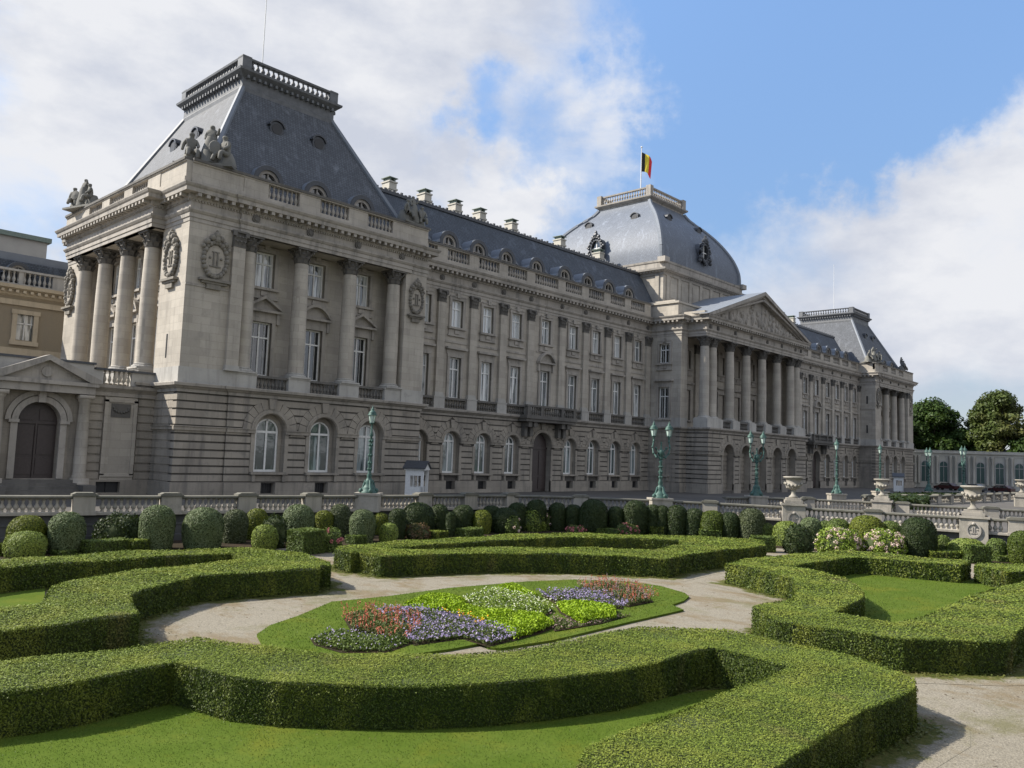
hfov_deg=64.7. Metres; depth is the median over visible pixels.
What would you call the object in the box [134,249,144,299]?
upper window
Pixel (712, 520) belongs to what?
clipped bush
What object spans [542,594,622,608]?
bed soil
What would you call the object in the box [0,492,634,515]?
balustrade
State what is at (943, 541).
clipped bush
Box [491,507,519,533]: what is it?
clipped bush
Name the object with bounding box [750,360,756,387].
upper window
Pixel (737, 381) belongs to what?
upper window
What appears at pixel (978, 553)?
box block
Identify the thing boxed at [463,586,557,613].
white flowers
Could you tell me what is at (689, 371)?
upper window
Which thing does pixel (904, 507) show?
balustrade
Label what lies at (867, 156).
sky
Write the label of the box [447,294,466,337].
upper window
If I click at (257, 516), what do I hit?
clipped bush
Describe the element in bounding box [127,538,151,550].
box block
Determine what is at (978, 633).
hedge
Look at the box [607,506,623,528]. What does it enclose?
clipped bush
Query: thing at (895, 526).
clipped bush
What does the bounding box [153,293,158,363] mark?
tall window
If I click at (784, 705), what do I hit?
hedge
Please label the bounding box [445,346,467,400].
tall window
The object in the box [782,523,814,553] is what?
shrub
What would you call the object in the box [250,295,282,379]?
tall window
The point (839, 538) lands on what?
flowering shrub
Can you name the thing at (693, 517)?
clipped bush
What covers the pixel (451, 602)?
lime bush
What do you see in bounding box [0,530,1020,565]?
shrub border soil
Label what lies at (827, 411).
tall window
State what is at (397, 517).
clipped bush
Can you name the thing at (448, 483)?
basement window
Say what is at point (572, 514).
clipped bush
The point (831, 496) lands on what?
lamp pedestal
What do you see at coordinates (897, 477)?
sentry box
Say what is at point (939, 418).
tree
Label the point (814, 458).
portal door
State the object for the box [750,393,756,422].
tall window
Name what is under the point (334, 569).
verge grass
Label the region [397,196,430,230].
statue group
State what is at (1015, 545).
clipped bush
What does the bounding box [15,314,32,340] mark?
window
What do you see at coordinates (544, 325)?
upper window
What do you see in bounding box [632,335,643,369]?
upper window
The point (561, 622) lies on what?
dusky plants
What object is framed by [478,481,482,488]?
basement window
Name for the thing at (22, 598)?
lawn
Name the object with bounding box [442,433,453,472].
arched window
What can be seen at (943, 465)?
arched window
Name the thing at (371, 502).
lamp pedestal
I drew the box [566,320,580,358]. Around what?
upper window
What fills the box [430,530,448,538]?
box block
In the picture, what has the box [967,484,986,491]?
parked car
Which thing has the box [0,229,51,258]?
rendered block
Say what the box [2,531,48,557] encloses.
clipped bush
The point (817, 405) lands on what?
tall window
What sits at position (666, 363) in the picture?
upper window
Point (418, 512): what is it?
clipped bush
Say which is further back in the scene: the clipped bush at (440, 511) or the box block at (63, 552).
the clipped bush at (440, 511)
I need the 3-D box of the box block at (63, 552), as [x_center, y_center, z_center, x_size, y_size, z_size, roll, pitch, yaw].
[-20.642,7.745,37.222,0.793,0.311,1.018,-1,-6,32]
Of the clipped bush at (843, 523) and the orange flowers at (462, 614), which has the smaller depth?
the orange flowers at (462, 614)
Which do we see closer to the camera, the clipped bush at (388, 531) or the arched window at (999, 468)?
the clipped bush at (388, 531)
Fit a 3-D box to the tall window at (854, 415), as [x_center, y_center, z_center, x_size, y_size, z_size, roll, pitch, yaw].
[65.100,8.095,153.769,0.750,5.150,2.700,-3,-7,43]
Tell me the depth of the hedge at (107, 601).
27.21 m
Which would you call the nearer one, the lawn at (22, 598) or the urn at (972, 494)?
the lawn at (22, 598)
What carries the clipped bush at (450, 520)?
on the shrub border soil at (177, 544)
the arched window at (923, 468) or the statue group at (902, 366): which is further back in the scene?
the arched window at (923, 468)
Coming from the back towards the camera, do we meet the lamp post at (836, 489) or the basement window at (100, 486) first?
the lamp post at (836, 489)
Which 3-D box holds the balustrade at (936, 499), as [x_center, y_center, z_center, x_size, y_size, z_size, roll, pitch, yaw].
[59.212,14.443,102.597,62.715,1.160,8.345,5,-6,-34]
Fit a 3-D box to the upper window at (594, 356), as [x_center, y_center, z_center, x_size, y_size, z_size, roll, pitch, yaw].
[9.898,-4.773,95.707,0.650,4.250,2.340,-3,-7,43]
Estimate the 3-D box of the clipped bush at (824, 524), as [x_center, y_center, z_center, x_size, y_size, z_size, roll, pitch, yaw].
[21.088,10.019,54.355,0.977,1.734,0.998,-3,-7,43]
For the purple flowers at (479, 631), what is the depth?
23.51 m
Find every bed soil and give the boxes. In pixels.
[310,636,416,652]
[344,618,412,638]
[412,624,509,646]
[467,601,552,615]
[509,625,553,640]
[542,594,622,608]
[553,615,629,630]
[555,605,617,622]
[578,585,652,606]
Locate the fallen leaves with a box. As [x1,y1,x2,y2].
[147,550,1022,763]
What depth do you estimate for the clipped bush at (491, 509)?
55.55 m
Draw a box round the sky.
[0,0,1023,449]
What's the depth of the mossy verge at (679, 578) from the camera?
35.96 m
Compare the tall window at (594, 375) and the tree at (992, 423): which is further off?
the tree at (992, 423)
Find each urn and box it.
[783,476,803,497]
[874,479,890,495]
[960,485,984,509]
[1015,479,1023,492]
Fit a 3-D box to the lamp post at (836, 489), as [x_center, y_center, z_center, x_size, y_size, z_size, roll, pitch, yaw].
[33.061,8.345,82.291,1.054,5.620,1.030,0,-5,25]
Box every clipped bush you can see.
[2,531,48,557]
[5,515,46,537]
[47,511,86,553]
[138,505,175,550]
[181,507,224,549]
[222,509,248,543]
[246,508,267,539]
[251,524,278,549]
[282,504,314,530]
[314,510,333,530]
[330,504,350,536]
[349,509,375,542]
[374,512,388,534]
[378,522,398,541]
[388,508,406,538]
[403,502,434,534]
[432,504,448,531]
[445,511,455,536]
[453,505,473,527]
[473,509,491,533]
[483,505,498,531]
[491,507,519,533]
[508,502,527,530]
[526,499,546,530]
[548,502,565,530]
[565,504,579,530]
[579,499,607,532]
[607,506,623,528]
[623,500,647,533]
[646,504,658,533]
[657,505,668,534]
[667,505,686,535]
[685,508,702,535]
[700,510,722,536]
[722,512,739,537]
[739,508,765,538]
[762,522,772,535]
[772,521,796,545]
[800,517,820,543]
[821,520,828,529]
[826,518,848,531]
[848,515,885,550]
[882,521,900,531]
[899,517,937,556]
[938,535,950,550]
[947,537,982,550]
[986,538,1007,556]
[1007,530,1023,563]
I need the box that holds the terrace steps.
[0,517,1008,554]
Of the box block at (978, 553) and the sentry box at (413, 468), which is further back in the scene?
the sentry box at (413, 468)
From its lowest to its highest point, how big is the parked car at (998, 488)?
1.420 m
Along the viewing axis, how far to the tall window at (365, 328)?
70.07 m
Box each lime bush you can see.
[403,592,515,628]
[472,581,537,596]
[506,610,555,638]
[556,599,616,623]
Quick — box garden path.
[1,548,1023,767]
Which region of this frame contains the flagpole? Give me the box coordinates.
[640,146,651,187]
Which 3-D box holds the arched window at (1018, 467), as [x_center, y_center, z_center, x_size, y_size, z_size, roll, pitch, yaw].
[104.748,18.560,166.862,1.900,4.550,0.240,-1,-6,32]
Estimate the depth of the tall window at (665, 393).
102.20 m
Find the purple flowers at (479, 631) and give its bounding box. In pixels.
[373,603,515,643]
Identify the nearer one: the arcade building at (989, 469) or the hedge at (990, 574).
the hedge at (990, 574)
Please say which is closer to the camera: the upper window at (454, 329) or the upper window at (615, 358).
the upper window at (454, 329)
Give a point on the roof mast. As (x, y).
(264, 34)
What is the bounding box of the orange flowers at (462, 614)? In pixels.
[442,607,487,622]
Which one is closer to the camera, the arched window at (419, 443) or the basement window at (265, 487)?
the basement window at (265, 487)
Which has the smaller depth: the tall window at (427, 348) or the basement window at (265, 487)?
the basement window at (265, 487)
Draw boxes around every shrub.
[91,509,138,538]
[262,512,287,548]
[324,526,343,552]
[405,522,430,539]
[505,515,521,533]
[524,507,546,531]
[545,511,550,530]
[565,524,586,532]
[616,522,639,534]
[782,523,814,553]
[813,524,863,551]
[861,527,908,555]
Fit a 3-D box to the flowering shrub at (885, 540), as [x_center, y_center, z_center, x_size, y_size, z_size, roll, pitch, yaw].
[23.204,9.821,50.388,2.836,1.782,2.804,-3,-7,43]
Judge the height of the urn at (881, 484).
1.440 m
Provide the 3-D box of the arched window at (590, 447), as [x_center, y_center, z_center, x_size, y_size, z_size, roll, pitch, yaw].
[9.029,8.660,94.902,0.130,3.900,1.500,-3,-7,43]
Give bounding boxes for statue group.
[62,179,97,212]
[172,125,236,169]
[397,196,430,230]
[861,347,884,363]
[898,357,907,370]
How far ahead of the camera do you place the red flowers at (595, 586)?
30.97 m
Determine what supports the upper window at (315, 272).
in the palace
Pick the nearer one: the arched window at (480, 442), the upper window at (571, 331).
the arched window at (480, 442)
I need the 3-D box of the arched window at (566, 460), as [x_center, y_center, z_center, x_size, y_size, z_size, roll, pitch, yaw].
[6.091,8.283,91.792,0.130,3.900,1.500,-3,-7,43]
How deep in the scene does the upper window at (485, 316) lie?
82.70 m
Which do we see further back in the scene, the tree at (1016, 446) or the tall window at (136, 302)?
the tree at (1016, 446)
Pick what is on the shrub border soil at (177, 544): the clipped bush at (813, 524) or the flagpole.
the clipped bush at (813, 524)
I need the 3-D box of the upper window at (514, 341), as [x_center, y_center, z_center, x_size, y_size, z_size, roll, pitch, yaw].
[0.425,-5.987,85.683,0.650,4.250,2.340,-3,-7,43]
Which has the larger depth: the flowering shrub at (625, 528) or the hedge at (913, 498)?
the hedge at (913, 498)
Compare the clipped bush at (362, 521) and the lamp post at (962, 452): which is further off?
the lamp post at (962, 452)
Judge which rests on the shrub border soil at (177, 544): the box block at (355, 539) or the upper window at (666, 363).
the box block at (355, 539)
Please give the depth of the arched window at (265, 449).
61.04 m
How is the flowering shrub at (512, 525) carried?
on the shrub border soil at (177, 544)
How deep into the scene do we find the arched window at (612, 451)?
98.20 m
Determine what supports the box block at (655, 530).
on the shrub border soil at (177, 544)
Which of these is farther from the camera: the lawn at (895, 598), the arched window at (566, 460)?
the arched window at (566, 460)
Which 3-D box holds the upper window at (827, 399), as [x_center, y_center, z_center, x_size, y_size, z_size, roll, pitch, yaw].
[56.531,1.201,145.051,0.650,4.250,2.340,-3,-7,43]
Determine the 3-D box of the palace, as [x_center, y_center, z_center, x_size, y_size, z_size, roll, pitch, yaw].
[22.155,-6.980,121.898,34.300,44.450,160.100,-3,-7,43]
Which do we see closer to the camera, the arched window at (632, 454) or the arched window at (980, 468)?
the arched window at (632, 454)
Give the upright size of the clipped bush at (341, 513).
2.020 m
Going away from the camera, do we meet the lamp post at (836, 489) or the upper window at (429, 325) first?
the upper window at (429, 325)
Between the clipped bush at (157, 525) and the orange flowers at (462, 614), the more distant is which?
the clipped bush at (157, 525)
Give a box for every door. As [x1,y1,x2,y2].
[13,402,56,477]
[532,433,546,490]
[812,454,815,487]
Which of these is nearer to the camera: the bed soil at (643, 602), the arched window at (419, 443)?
the bed soil at (643, 602)
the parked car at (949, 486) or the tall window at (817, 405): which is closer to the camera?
the tall window at (817, 405)
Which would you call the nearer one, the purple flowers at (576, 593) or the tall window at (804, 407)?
the purple flowers at (576, 593)
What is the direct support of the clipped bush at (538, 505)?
on the shrub border soil at (177, 544)
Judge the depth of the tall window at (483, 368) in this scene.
82.34 m
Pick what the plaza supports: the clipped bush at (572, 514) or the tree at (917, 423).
the tree at (917, 423)
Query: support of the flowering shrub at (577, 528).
on the shrub border soil at (177, 544)
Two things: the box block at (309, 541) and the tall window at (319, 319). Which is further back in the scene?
the tall window at (319, 319)
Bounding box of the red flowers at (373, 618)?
[341,600,421,639]
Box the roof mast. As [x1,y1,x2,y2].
[261,0,266,70]
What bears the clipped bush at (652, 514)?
on the shrub border soil at (177, 544)
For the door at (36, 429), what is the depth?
53.05 m
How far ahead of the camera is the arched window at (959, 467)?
171.86 m
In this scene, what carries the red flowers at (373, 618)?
on the bed soil at (348, 623)
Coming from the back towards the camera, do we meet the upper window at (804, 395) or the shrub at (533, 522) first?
the upper window at (804, 395)
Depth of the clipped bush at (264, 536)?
41.19 m
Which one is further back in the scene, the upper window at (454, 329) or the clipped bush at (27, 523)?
the upper window at (454, 329)
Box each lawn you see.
[0,588,44,610]
[0,689,731,767]
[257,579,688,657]
[840,574,994,622]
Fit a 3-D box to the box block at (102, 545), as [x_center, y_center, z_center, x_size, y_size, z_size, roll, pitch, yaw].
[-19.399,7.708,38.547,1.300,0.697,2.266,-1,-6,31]
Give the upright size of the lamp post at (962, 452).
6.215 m
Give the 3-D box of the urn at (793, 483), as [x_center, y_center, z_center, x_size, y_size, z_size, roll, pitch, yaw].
[19.702,7.225,56.584,1.376,1.488,1.376,1,-5,15]
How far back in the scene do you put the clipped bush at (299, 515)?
46.04 m
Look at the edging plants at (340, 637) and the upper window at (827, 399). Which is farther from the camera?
the upper window at (827, 399)
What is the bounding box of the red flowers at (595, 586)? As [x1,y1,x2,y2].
[577,572,653,605]
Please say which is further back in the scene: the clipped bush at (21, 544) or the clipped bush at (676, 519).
the clipped bush at (676, 519)
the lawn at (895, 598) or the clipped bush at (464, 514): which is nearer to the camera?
the lawn at (895, 598)
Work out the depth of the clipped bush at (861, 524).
52.09 m
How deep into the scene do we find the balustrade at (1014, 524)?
54.45 m
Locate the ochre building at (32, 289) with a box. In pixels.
[0,250,67,358]
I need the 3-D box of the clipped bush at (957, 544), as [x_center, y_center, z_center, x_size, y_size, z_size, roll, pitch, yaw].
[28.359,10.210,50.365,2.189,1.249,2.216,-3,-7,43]
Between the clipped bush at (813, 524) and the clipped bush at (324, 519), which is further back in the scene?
the clipped bush at (813, 524)
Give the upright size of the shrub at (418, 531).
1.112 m
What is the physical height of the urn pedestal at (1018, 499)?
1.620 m
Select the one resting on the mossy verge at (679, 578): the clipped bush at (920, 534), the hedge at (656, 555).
the hedge at (656, 555)
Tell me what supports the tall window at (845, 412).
in the palace
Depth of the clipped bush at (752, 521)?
55.34 m
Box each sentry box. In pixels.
[403,460,431,498]
[892,473,904,491]
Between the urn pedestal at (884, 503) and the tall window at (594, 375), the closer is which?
the urn pedestal at (884, 503)
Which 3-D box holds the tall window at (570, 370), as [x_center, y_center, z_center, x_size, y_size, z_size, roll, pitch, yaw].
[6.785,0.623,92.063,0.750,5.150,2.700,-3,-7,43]
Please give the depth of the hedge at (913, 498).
81.15 m
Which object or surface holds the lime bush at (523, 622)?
on the bed soil at (536, 633)
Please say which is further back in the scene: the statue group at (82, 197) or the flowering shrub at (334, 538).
the statue group at (82, 197)
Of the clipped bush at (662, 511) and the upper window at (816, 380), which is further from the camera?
the upper window at (816, 380)
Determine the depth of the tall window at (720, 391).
113.29 m
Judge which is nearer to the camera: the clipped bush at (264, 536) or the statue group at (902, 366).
the clipped bush at (264, 536)
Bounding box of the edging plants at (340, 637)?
[309,625,420,651]
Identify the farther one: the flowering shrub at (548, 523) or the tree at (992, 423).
the tree at (992, 423)
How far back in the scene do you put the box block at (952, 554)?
48.65 m
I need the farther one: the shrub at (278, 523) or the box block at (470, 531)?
the box block at (470, 531)
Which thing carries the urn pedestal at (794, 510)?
on the garden path
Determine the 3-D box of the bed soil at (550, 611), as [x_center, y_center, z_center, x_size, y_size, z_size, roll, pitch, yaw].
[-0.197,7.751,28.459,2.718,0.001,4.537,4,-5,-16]
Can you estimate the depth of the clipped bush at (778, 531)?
53.05 m
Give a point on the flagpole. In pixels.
(646, 163)
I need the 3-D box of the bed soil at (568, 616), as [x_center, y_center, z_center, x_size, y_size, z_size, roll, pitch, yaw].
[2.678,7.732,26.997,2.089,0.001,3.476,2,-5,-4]
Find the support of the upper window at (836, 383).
in the palace
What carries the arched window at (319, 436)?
in the palace
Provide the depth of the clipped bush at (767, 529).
55.24 m
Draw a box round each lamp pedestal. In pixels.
[353,492,382,511]
[647,497,673,509]
[744,495,768,509]
[826,493,846,505]
[871,491,889,495]
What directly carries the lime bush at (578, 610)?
on the bed soil at (568, 616)
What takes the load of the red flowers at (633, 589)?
on the bed soil at (643, 602)
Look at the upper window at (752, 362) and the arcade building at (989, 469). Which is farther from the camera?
the arcade building at (989, 469)
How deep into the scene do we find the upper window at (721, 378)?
113.90 m
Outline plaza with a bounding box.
[0,487,1023,531]
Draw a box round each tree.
[913,396,963,450]
[913,420,926,444]
[944,427,976,450]
[963,389,1023,451]
[1006,435,1023,452]
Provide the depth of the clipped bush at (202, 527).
40.66 m
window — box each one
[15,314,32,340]
[96,482,117,491]
[106,303,115,367]
[111,257,120,305]
[130,298,139,366]
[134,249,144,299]
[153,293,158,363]
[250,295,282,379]
[253,419,277,471]
[254,245,279,301]
[260,483,270,492]
[304,305,332,384]
[307,257,329,310]
[308,422,328,471]
[314,483,323,492]
[353,313,376,388]
[356,268,373,318]
[356,425,374,472]
[418,434,420,460]
[422,342,435,397]
[424,286,434,332]
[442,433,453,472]
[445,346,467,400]
[446,481,451,488]
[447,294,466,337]
[474,435,484,472]
[477,351,497,403]
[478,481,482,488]
[479,301,496,343]
[504,436,513,473]
[506,356,525,406]
[507,481,511,487]
[508,307,524,348]
[536,352,555,409]
[538,314,553,353]
[563,440,570,473]
[565,366,581,412]
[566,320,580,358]
[586,442,593,473]
[588,369,604,414]
[589,326,602,362]
[609,443,614,474]
[610,373,625,416]
[611,330,623,365]
[629,444,634,474]
[631,376,644,418]
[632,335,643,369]
[653,379,672,419]
[655,338,672,370]
[687,345,692,375]
[687,382,694,421]
[717,353,724,381]
[717,387,723,417]
[734,357,741,384]
[734,390,740,421]
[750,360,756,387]
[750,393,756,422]
[802,374,808,398]
[802,404,809,433]
[813,376,820,400]
[813,400,821,433]
[825,379,830,402]
[825,408,831,435]
[834,410,841,438]
[835,381,840,404]
[844,383,849,405]
[844,411,849,439]
[852,385,857,407]
[852,413,858,438]
[920,460,929,480]
[939,460,948,481]
[957,461,966,482]
[975,462,985,483]
[994,462,1004,483]
[1014,463,1023,484]
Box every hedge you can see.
[0,547,331,662]
[0,626,918,767]
[332,532,766,577]
[724,549,1023,674]
[886,491,958,509]
[973,562,1023,586]
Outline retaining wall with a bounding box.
[0,509,1009,541]
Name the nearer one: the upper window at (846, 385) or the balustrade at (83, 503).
the balustrade at (83, 503)
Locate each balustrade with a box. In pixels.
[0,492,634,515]
[635,499,1023,535]
[722,497,1023,518]
[860,492,1016,505]
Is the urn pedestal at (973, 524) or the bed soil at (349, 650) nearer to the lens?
the bed soil at (349, 650)
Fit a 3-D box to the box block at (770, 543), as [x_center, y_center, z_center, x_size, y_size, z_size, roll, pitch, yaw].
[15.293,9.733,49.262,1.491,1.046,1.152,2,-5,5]
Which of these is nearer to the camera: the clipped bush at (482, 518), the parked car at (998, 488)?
the clipped bush at (482, 518)
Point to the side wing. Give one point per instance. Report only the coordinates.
(68, 427)
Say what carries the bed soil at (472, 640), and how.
on the lawn at (302, 630)
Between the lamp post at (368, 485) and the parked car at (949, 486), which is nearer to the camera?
the lamp post at (368, 485)
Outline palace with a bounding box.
[55,54,917,499]
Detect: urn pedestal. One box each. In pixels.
[779,497,806,524]
[870,495,893,511]
[957,509,989,544]
[1013,492,1023,506]
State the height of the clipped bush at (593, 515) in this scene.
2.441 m
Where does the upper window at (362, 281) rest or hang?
in the palace
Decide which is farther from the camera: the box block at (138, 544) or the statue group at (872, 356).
the statue group at (872, 356)
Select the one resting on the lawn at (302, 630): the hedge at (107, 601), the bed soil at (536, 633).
the bed soil at (536, 633)
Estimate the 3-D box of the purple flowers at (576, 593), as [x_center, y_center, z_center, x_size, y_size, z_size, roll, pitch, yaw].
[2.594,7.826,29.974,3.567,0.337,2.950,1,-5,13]
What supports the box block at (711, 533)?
on the shrub border soil at (177, 544)
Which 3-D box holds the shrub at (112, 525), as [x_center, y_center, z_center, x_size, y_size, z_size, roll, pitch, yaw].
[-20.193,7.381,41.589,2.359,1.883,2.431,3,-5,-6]
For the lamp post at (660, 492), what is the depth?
59.15 m
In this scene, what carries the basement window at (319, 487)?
in the palace
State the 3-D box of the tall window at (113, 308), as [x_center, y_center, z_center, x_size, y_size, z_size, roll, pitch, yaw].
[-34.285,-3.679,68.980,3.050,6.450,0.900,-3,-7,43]
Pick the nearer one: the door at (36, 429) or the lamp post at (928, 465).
the door at (36, 429)
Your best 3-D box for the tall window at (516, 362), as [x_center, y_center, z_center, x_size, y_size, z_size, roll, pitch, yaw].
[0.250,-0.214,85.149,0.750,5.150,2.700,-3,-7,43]
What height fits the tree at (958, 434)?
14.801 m
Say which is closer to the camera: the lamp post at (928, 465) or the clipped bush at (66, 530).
the clipped bush at (66, 530)
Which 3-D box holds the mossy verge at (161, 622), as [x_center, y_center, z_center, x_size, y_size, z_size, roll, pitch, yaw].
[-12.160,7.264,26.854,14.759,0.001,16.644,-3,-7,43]
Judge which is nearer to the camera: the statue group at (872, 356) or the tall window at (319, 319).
the tall window at (319, 319)
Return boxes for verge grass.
[331,556,766,577]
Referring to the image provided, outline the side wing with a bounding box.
[0,353,156,500]
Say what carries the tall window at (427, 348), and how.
in the palace
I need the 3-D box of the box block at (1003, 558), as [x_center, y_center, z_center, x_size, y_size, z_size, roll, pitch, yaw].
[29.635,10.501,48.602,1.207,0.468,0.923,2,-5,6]
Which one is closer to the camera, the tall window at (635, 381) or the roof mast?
the roof mast
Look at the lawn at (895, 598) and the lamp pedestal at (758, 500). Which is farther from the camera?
the lamp pedestal at (758, 500)
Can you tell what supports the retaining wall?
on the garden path
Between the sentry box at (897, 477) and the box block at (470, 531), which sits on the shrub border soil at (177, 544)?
the box block at (470, 531)
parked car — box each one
[933,483,959,490]
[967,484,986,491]
[988,485,1015,491]
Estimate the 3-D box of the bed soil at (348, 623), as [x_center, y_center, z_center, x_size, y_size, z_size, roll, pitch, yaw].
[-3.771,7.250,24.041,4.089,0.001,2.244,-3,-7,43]
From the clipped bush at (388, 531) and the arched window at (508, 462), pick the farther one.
the arched window at (508, 462)
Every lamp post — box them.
[359,406,378,492]
[650,421,672,497]
[747,431,766,495]
[831,439,841,493]
[875,445,884,490]
[924,447,932,490]
[958,445,966,490]
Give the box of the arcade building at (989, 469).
[913,450,1023,491]
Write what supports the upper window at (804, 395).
in the palace
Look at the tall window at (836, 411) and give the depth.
147.94 m
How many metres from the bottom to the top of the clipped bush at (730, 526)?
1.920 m
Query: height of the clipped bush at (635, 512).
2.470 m
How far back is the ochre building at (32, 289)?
76.42 m
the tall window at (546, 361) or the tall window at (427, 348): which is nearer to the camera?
the tall window at (427, 348)
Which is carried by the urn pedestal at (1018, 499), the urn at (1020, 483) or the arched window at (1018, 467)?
the urn at (1020, 483)
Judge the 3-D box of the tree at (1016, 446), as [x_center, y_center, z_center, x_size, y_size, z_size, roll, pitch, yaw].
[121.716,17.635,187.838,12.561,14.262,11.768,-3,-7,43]
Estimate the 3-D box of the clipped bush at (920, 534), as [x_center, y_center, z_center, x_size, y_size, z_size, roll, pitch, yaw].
[25.255,9.481,50.241,2.205,2.417,2.191,-3,-7,43]
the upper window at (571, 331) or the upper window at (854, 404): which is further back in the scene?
the upper window at (854, 404)
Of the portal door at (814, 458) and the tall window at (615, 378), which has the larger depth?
the portal door at (814, 458)
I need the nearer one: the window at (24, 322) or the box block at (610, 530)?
the box block at (610, 530)
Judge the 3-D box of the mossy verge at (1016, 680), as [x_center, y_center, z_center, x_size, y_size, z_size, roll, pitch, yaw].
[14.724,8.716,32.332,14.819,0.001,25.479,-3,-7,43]
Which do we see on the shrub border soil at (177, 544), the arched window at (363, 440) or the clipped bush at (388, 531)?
the clipped bush at (388, 531)
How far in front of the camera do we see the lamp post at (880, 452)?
95.81 m
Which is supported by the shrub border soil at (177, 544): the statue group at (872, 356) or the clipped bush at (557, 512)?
the clipped bush at (557, 512)
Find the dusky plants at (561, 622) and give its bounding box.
[550,612,629,629]
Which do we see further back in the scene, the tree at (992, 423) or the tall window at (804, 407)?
the tree at (992, 423)
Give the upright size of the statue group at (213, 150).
3.526 m
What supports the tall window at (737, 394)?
in the palace
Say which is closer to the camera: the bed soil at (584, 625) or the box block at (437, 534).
the bed soil at (584, 625)
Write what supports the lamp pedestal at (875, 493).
on the plaza
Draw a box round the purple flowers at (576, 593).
[539,586,627,607]
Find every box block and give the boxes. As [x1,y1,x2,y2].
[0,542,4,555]
[50,549,77,555]
[79,536,133,553]
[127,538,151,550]
[286,527,326,554]
[344,534,367,543]
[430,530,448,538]
[455,526,483,536]
[596,528,619,534]
[649,526,663,534]
[698,528,722,536]
[750,535,776,552]
[928,549,963,559]
[962,544,992,562]
[992,555,1009,561]
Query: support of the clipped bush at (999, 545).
on the shrub border soil at (177, 544)
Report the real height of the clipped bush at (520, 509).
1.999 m
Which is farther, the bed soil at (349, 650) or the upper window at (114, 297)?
the upper window at (114, 297)
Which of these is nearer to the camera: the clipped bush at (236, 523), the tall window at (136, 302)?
the clipped bush at (236, 523)
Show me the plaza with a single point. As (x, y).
(854, 494)
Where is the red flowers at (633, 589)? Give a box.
[579,573,658,602]
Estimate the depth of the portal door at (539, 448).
88.57 m
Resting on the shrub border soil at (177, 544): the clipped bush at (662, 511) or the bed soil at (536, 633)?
the clipped bush at (662, 511)
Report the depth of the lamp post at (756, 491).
69.75 m
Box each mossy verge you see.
[2,576,357,648]
[330,554,776,581]
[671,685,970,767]
[698,576,1023,685]
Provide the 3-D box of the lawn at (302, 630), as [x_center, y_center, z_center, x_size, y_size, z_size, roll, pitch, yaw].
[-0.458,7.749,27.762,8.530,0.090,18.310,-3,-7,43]
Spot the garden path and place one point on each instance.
(997, 714)
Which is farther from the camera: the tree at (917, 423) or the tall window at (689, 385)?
the tree at (917, 423)
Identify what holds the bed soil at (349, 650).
on the lawn at (302, 630)
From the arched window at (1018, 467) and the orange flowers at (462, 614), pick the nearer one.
the orange flowers at (462, 614)
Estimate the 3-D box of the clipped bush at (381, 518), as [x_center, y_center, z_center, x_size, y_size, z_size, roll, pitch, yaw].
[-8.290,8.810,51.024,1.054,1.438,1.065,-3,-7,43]
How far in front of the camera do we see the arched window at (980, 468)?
170.27 m
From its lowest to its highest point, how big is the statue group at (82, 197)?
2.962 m
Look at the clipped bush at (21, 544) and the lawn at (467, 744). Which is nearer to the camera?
the lawn at (467, 744)
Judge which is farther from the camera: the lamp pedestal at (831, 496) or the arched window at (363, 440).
the lamp pedestal at (831, 496)
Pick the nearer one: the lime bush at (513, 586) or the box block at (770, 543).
the lime bush at (513, 586)
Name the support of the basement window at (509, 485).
in the palace
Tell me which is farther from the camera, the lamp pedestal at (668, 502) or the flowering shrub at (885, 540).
the lamp pedestal at (668, 502)

